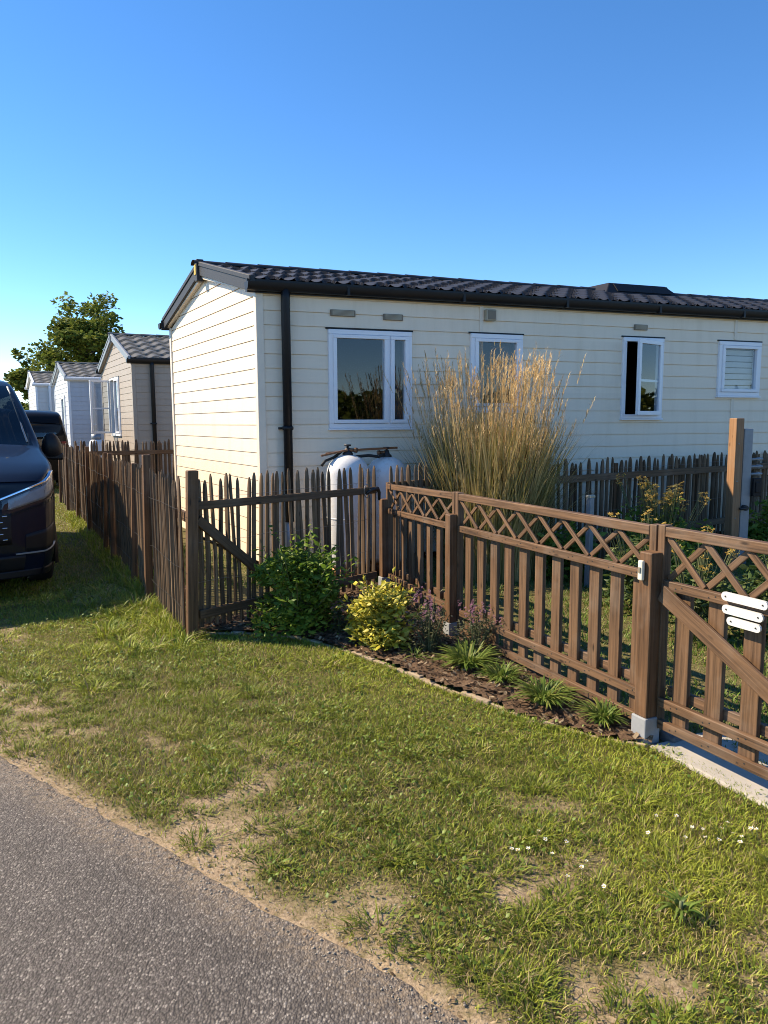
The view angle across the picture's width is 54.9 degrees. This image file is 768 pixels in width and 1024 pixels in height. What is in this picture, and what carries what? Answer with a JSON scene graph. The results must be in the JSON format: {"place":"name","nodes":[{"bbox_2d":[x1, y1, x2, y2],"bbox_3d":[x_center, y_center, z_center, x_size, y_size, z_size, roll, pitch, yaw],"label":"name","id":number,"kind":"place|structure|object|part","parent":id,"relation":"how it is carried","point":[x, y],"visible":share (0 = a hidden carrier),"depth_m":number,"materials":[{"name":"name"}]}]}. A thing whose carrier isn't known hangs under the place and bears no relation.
{"place":"outdoors","nodes":[
{"label":"outdoors","id":0,"kind":"place"},
{"bbox_2d":[0,757,468,1023],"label":"road","id":1,"kind":"structure","parent":0,"point":[99,924],"depth_m":2.27,"materials":[{"name":"grey asphalt"}]},
{"bbox_2d":[0,480,767,1023],"bbox_3d":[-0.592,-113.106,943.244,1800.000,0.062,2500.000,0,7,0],"label":"ground","id":2,"kind":"structure","parent":0,"point":[424,987],"depth_m":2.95,"materials":[{"name":"green plant"}]},
{"bbox_2d":[3,348,43,409],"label":"tree","id":3,"kind":"object","parent":2,"relation":"on","point":[16,379],"visible":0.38,"depth_m":40.71,"materials":[{"name":"green plant"}]},
{"bbox_2d":[0,380,63,580],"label":"parked van","id":4,"kind":"object","parent":2,"relation":"on","point":[28,543],"visible":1,"depth_m":6.73,"materials":[{"name":"blue paint"}]},
{"bbox_2d":[25,371,54,411],"bbox_3d":[-11.631,-4.278,32.770,7.698,3.722,3.578,-3,8,-24],"label":"mobile home","id":5,"kind":"object","parent":2,"relation":"on","point":[40,389],"visible":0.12,"depth_m":30.08,"materials":[{"name":"white"}]},
{"bbox_2d":[25,410,67,485],"bbox_3d":[-9.677,-1.697,19.597,2.393,1.933,5.094,-4,8,-31],"label":"parked car","id":6,"kind":"object","parent":2,"relation":"on","point":[42,423],"visible":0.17,"depth_m":17.75,"materials":[{"name":"black paint"}]},
{"bbox_3d":[-8.394,-1.713,17.444,1.329,0.302,0.100,-4,8,-31],"label":"rear window","id":7,"kind":"part","parent":6,"relation":"part of","materials":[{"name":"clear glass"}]},
{"bbox_2d":[21,291,124,371],"bbox_3d":[-16.027,-7.534,40.340,6.698,8.804,6.797,5,9,35],"label":"tree","id":8,"kind":"object","parent":2,"relation":"on","point":[82,339],"visible":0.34,"depth_m":38.36,"materials":[{"name":"green plant"}]},
{"bbox_2d":[50,361,104,449],"bbox_3d":[-7.491,-3.490,26.646,8.192,3.592,3.876,-3,8,-24],"label":"mobile home","id":9,"kind":"object","parent":2,"relation":"on","point":[70,382],"visible":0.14,"depth_m":23.84,"materials":[{"name":"white plastic"}]},
{"bbox_2d":[61,395,67,434],"bbox_3d":[-10.658,-3.211,24.712,0.402,1.318,0.782,-1,7,-6],"label":"window","id":10,"kind":"structure","parent":9,"relation":"in","point":[63,408],"depth_m":24.63,"materials":[{"name":"white plastic"}]},
{"bbox_2d":[89,434,104,456],"bbox_3d":[-5.935,-0.919,15.348,0.300,1.380,0.300,0,7,0],"label":"gas cylinder","id":11,"kind":"object","parent":2,"relation":"on","point":[96,437],"visible":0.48,"depth_m":15.19,"materials":[{"name":"white paint"}]},
{"bbox_2d":[74,439,174,481],"bbox_3d":[-4.127,-0.719,14.128,3.266,1.359,0.130,-4,8,-27],"label":"paling fence","id":12,"kind":"object","parent":2,"relation":"on","point":[125,452],"visible":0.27,"depth_m":13.80,"materials":[{"name":"brown wood"}]},
{"bbox_2d":[58,441,198,639],"bbox_3d":[-3.964,-0.244,10.133,0.190,1.380,10.887,-4,8,-28],"label":"paling fence","id":13,"kind":"object","parent":2,"relation":"on","point":[121,510],"visible":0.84,"depth_m":6.49,"materials":[{"name":"brown wood"}]},
{"bbox_2d":[198,464,380,626],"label":"paling gate","id":14,"kind":"structure","parent":13,"relation":"attached to","point":[274,499],"depth_m":5.92,"materials":[{"name":"wood"}]},
{"bbox_2d":[89,332,172,479],"bbox_3d":[-3.275,-2.862,20.476,8.987,3.792,4.323,-3,8,-24],"label":"mobile home","id":15,"kind":"object","parent":2,"relation":"on","point":[134,370],"visible":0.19,"depth_m":17.58,"materials":[{"name":"beige"}]},
{"bbox_2d":[89,376,121,435],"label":"window","id":16,"kind":"structure","parent":15,"relation":"in","point":[111,383],"depth_m":19.24,"materials":[{"name":"white plastic"}]},
{"bbox_2d":[326,444,367,578],"bbox_3d":[-0.360,-0.011,7.473,0.438,1.340,0.438,1,7,14],"label":"gas cylinder","id":17,"kind":"object","parent":2,"relation":"on","point":[347,460],"visible":0.48,"depth_m":7.30,"materials":[{"name":"white paint"}]},
{"bbox_2d":[321,452,341,466],"bbox_3d":[-0.524,-0.531,7.364,0.224,0.159,0.026,-2,7,-14],"label":"gas hose","id":18,"kind":"object","parent":17,"relation":"hanging from","point":[329,459],"visible":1,"depth_m":7.35,"materials":[{"name":"black rubber"}]},
{"bbox_2d":[321,447,397,456],"bbox_3d":[-0.234,-0.610,7.474,0.846,0.084,0.121,-3,8,-23],"label":"copper bar","id":19,"kind":"object","parent":17,"relation":"on","point":[345,450],"visible":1,"depth_m":7.47,"materials":[{"name":"black metal"}]},
{"bbox_2d":[337,453,384,457],"bbox_3d":[-0.255,-0.554,7.504,0.554,0.080,0.118,-2,7,-14],"label":"gas hose","id":20,"kind":"object","parent":17,"relation":"attached to","point":[372,455],"visible":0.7,"depth_m":7.50,"materials":[{"name":"black rubber"}]},
{"bbox_2d":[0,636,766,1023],"bbox_3d":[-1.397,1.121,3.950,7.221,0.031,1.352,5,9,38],"label":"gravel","id":21,"kind":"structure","parent":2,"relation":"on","point":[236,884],"depth_m":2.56,"materials":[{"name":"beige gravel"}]},
{"bbox_2d":[0,565,767,1023],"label":"clover","id":22,"kind":"object","parent":2,"relation":"on","point":[460,947],"visible":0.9,"depth_m":3.38,"materials":[{"name":"green plant"}]},
{"bbox_2d":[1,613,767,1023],"bbox_3d":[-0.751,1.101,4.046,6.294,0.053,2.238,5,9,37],"label":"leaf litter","id":23,"kind":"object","parent":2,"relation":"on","point":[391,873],"visible":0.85,"depth_m":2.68,"materials":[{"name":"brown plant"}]},
{"bbox_2d":[368,447,406,574],"bbox_3d":[0.030,-0.023,7.714,0.438,1.310,0.438,-2,7,-17],"label":"gas cylinder","id":24,"kind":"object","parent":2,"relation":"on","point":[383,464],"visible":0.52,"depth_m":7.54,"materials":[{"name":"white paint"}]},
{"bbox_2d":[386,463,429,584],"bbox_3d":[0.253,0.117,7.202,0.580,1.178,0.072,-7,10,-43],"label":"paling fence","id":25,"kind":"object","parent":2,"relation":"on","point":[418,481],"visible":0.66,"depth_m":7.18,"materials":[{"name":"brown wood"}]},
{"bbox_2d":[199,631,646,748],"bbox_3d":[0.011,1.018,4.715,3.395,0.070,0.400,5,9,37],"label":"bed edging","id":26,"kind":"object","parent":2,"relation":"on","point":[485,701],"visible":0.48,"depth_m":4.53,"materials":[{"name":"stone"}]},
{"bbox_2d":[199,583,660,742],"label":"bark mulch","id":27,"kind":"object","parent":2,"relation":"on","point":[530,707],"visible":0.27,"depth_m":4.63,"materials":[{"name":"brown wood"}]},
{"bbox_2d":[245,524,357,640],"bbox_3d":[-0.616,0.502,5.572,0.871,0.853,0.938,0,7,0],"label":"green shrub","id":28,"kind":"object","parent":27,"relation":"on","point":[304,592],"visible":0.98,"depth_m":5.44,"materials":[{"name":"green plant"}]},
{"bbox_2d":[329,599,349,634],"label":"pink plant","id":29,"kind":"object","parent":27,"relation":"on","point":[341,622],"visible":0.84,"depth_m":5.45,"materials":[{"name":"green plant"}]},
{"bbox_2d":[336,567,427,650],"bbox_3d":[0.004,0.668,5.175,0.584,0.607,0.550,-6,9,-41],"label":"golden shrub","id":30,"kind":"object","parent":27,"relation":"on","point":[374,611],"visible":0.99,"depth_m":5.07,"materials":[{"name":"yellow plant"}]},
{"bbox_2d":[396,644,427,659],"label":"strap leaf plant","id":31,"kind":"object","parent":27,"relation":"on","point":[418,655],"visible":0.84,"depth_m":4.88,"materials":[{"name":"green plant"}]},
{"bbox_2d":[406,586,452,654],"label":"heather plant","id":32,"kind":"object","parent":27,"relation":"on","point":[429,628],"visible":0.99,"depth_m":4.97,"materials":[{"name":"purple plant"}]},
{"bbox_2d":[429,639,504,670],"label":"strap leaf plant","id":33,"kind":"object","parent":27,"relation":"on","point":[466,657],"visible":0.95,"depth_m":4.69,"materials":[{"name":"green plant"}]},
{"bbox_2d":[447,599,504,655],"bbox_3d":[0.584,0.792,4.912,0.392,0.421,0.319,-3,8,-24],"label":"heather plant","id":34,"kind":"object","parent":27,"relation":"on","point":[476,634],"visible":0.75,"depth_m":4.90,"materials":[{"name":"purple plant"}]},
{"bbox_2d":[473,660,528,683],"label":"strap leaf plant","id":35,"kind":"object","parent":27,"relation":"on","point":[500,673],"visible":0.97,"depth_m":4.45,"materials":[{"name":"green plant"}]},
{"bbox_2d":[503,674,591,708],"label":"strap leaf plant","id":36,"kind":"object","parent":27,"relation":"on","point":[541,692],"visible":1,"depth_m":4.08,"materials":[{"name":"green plant"}]},
{"bbox_2d":[572,697,631,728],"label":"strap leaf plant","id":37,"kind":"object","parent":27,"relation":"on","point":[600,712],"visible":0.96,"depth_m":3.83,"materials":[{"name":"green plant"}]},
{"bbox_2d":[158,259,767,561],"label":"mobile home","id":38,"kind":"object","parent":2,"relation":"on","point":[279,369],"visible":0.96,"depth_m":8.90,"materials":[{"name":"beige plastic"}]},
{"bbox_2d":[325,327,413,429],"bbox_3d":[-0.164,-1.412,8.147,1.005,1.168,0.164,-3,7,-20],"label":"window","id":39,"kind":"structure","parent":38,"relation":"in","point":[392,340],"depth_m":8.13,"materials":[{"name":"white plastic"}]},
{"bbox_2d":[468,332,523,412],"bbox_3d":[1.289,-1.584,8.669,0.725,0.998,0.164,-3,7,-20],"label":"window","id":40,"kind":"structure","parent":38,"relation":"in","point":[510,342],"depth_m":8.60,"materials":[{"name":"white plastic"}]},
{"bbox_2d":[619,335,664,419],"bbox_3d":[3.285,-1.676,9.262,0.665,1.040,0.286,-3,7,-20],"label":"window","id":41,"kind":"structure","parent":38,"relation":"in","point":[656,414],"depth_m":9.27,"materials":[{"name":"white plastic"}]},
{"bbox_2d":[715,340,762,397],"bbox_3d":[4.723,-1.904,9.875,0.765,0.750,0.095,-3,7,-20],"label":"window","id":42,"kind":"structure","parent":38,"relation":"in","point":[722,391],"depth_m":9.90,"materials":[{"name":"white plastic"}]},
{"bbox_2d":[382,341,599,582],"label":"ornamental grass","id":43,"kind":"object","parent":2,"relation":"on","point":[488,460],"depth_m":7.18,"materials":[{"name":"plant"}]},
{"bbox_2d":[378,483,662,744],"bbox_3d":[0.616,0.465,5.258,0.274,1.201,3.675,-3,7,-21],"label":"lattice fence","id":44,"kind":"object","parent":2,"relation":"on","point":[641,675],"visible":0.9,"depth_m":4.43,"materials":[{"name":"brown wood"}]},
{"bbox_2d":[656,524,767,780],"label":"lattice gate","id":45,"kind":"structure","parent":44,"relation":"attached to","point":[747,667],"depth_m":3.33,"materials":[{"name":"brown wood"}]},
{"bbox_2d":[722,604,763,622],"bbox_3d":[1.515,0.428,3.129,0.012,0.038,0.199,-4,8,-25],"label":"name plate","id":46,"kind":"object","parent":45,"relation":"attached to","point":[743,613],"visible":1,"depth_m":3.12,"materials":[{"name":"white ceramic"}]},
{"bbox_2d":[726,617,761,632],"bbox_3d":[1.519,0.476,3.127,0.012,0.036,0.164,-4,8,-25],"label":"name plate","id":47,"kind":"object","parent":45,"relation":"attached to","point":[745,625],"visible":1,"depth_m":3.12,"materials":[{"name":"white ceramic"}]},
{"bbox_2d":[721,592,767,609],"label":"name plate","id":48,"kind":"object","parent":45,"relation":"attached to","point":[745,600],"visible":1,"depth_m":3.11,"materials":[{"name":"white ceramic"}]},
{"bbox_2d":[537,521,606,579],"bbox_3d":[1.822,0.387,7.383,0.680,0.615,0.697,-5,8,-34],"label":"garden plant","id":49,"kind":"object","parent":2,"relation":"on","point":[574,547],"visible":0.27,"depth_m":7.32,"materials":[{"name":"green plant"}]},
{"bbox_2d":[584,495,594,587],"bbox_3d":[1.952,0.315,7.041,0.066,0.955,0.066,-5,8,-34],"label":"garden stake","id":50,"kind":"object","parent":2,"relation":"on","point":[589,532],"visible":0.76,"depth_m":7.01,"materials":[{"name":"wood"}]},
{"bbox_2d":[602,509,686,613],"bbox_3d":[2.139,0.403,6.156,0.745,0.877,0.761,2,7,17],"label":"garden plant","id":51,"kind":"object","parent":2,"relation":"on","point":[628,584],"visible":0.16,"depth_m":6.13,"materials":[{"name":"green plant"}]},
{"bbox_2d":[529,450,767,566],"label":"paling fence","id":52,"kind":"object","parent":2,"relation":"on","point":[699,471],"visible":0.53,"depth_m":8.89,"materials":[{"name":"brown wood"}]},
{"bbox_2d":[609,536,692,589],"bbox_3d":[2.493,0.465,6.846,0.781,0.592,0.837,-7,10,-44],"label":"garden plant","id":53,"kind":"object","parent":2,"relation":"on","point":[672,562],"visible":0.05,"depth_m":6.72,"materials":[{"name":"green plant"}]},
{"bbox_2d":[612,473,714,581],"bbox_3d":[2.767,0.160,7.335,0.919,1.083,1.001,0,7,0],"label":"garden plant","id":54,"kind":"object","parent":2,"relation":"on","point":[672,504],"visible":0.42,"depth_m":7.22,"materials":[{"name":"green plant"}]},
{"bbox_2d":[659,730,681,742],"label":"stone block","id":55,"kind":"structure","parent":2,"relation":"on","point":[664,736],"depth_m":3.65,"materials":[{"name":"grey stone"}]},
{"bbox_2d":[653,887,704,926],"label":"lawn weed","id":56,"kind":"object","parent":2,"relation":"on","point":[679,900],"visible":1,"depth_m":2.37,"materials":[{"name":"green plant"}]},
{"bbox_2d":[647,526,753,640],"bbox_3d":[2.264,0.515,5.362,0.769,0.838,0.609,4,8,33],"label":"garden plant","id":57,"kind":"object","parent":2,"relation":"on","point":[701,606],"visible":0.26,"depth_m":5.26,"materials":[{"name":"green plant"}]},
{"bbox_2d":[650,732,767,807],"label":"concrete threshold","id":58,"kind":"object","parent":2,"relation":"on","point":[728,769],"visible":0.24,"depth_m":3.37,"materials":[{"name":"grey concrete"}]},
{"bbox_2d":[723,418,744,565],"bbox_3d":[3.771,-0.170,7.985,0.105,1.670,0.117,-3,7,-20],"label":"timber post","id":59,"kind":"object","parent":2,"relation":"on","point":[734,473],"visible":0.72,"depth_m":7.93,"materials":[{"name":"brown wood"}]},
{"bbox_2d":[726,553,767,633],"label":"garden plant","id":60,"kind":"object","parent":2,"relation":"on","point":[764,596],"visible":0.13,"depth_m":5.41,"materials":[{"name":"green plant"}]},
{"bbox_2d":[737,428,762,563],"bbox_3d":[3.965,-0.122,8.038,0.285,1.560,0.212,0,7,0],"label":"steel post","id":61,"kind":"object","parent":2,"relation":"on","point":[747,480],"visible":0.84,"depth_m":7.99,"materials":[{"name":"grey metal"}]},
{"bbox_2d":[739,555,767,588],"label":"garden plant","id":62,"kind":"object","parent":2,"relation":"on","point":[753,568],"visible":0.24,"depth_m":6.53,"materials":[{"name":"green plant"}]},
{"bbox_2d":[748,496,767,553],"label":"garden plant","id":63,"kind":"object","parent":2,"relation":"on","point":[756,532],"visible":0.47,"depth_m":8.60,"materials":[{"name":"green plant"}]},
{"bbox_2d":[0,0,767,402],"label":"sky","id":64,"kind":"structure","parent":0,"point":[585,143],"materials":[{"name":"blue"}]},
{"bbox_2d":[137,543,767,764],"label":"garden grass","id":65,"kind":"structure","parent":0,"point":[585,601],"depth_m":5.67,"materials":[{"name":"green plant"}]}
]}

